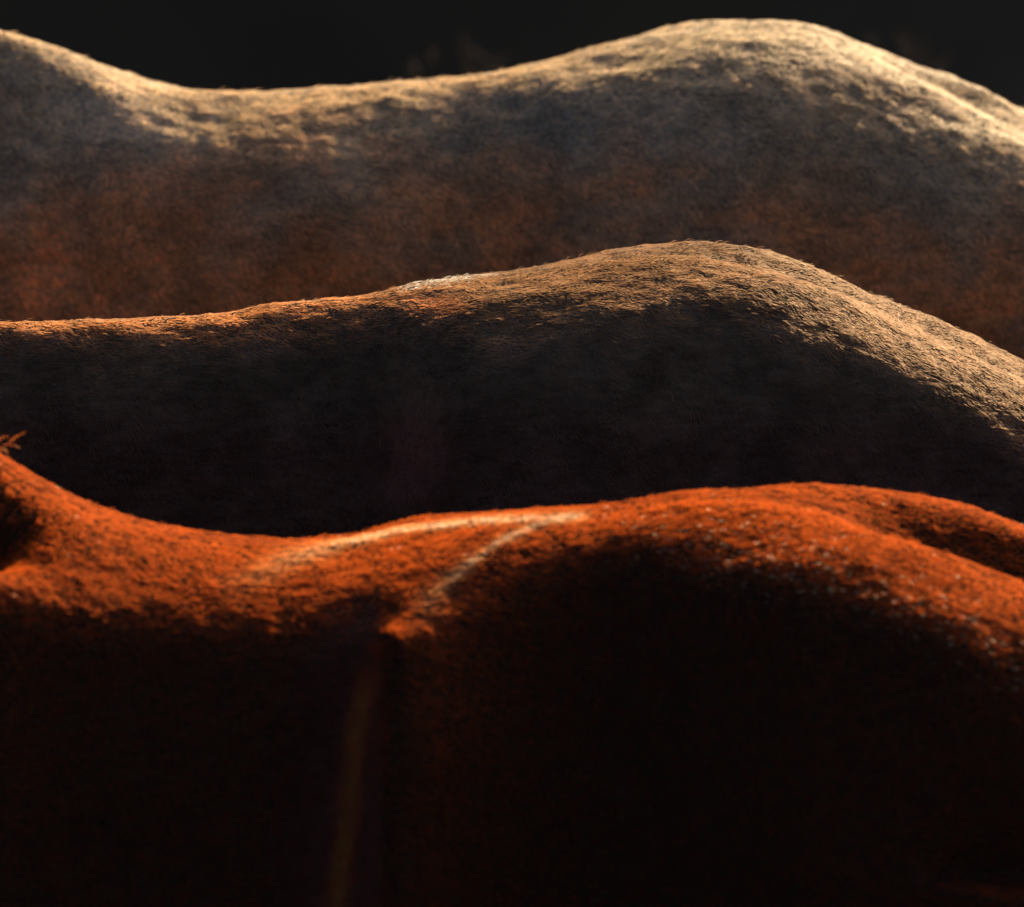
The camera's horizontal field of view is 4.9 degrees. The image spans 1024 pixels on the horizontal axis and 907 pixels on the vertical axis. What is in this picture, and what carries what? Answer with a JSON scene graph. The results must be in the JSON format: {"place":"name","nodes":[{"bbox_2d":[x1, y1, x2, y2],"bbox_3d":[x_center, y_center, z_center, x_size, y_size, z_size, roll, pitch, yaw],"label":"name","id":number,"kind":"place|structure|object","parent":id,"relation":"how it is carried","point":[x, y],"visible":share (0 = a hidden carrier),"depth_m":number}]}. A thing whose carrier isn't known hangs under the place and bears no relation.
{"place":"outdoors","nodes":[
{"label":"outdoors","id":0,"kind":"place"},
{"bbox_2d":[0,0,1023,108],"bbox_3d":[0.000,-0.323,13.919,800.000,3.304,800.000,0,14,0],"label":"ground","id":1,"kind":"structure","parent":0,"point":[244,45],"depth_m":20.32},
{"bbox_2d":[406,31,509,79],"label":"dry weeds","id":2,"kind":"object","parent":1,"relation":"on","point":[432,54],"visible":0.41,"depth_m":18.60},
{"bbox_2d":[0,432,1023,906],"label":"horse","id":3,"kind":"object","parent":1,"relation":"on","point":[790,694],"visible":1,"depth_m":12.82},
{"bbox_2d":[0,19,1023,359],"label":"horse","id":4,"kind":"object","parent":1,"relation":"on","point":[826,149],"visible":0.36,"depth_m":14.88},
{"bbox_2d":[0,238,1023,538],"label":"horse","id":5,"kind":"object","parent":1,"relation":"on","point":[632,372],"visible":0.37,"depth_m":13.86},
{"bbox_2d":[865,30,997,95],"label":"dry weeds","id":6,"kind":"object","parent":1,"relation":"on","point":[908,48],"visible":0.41,"depth_m":18.58}
]}

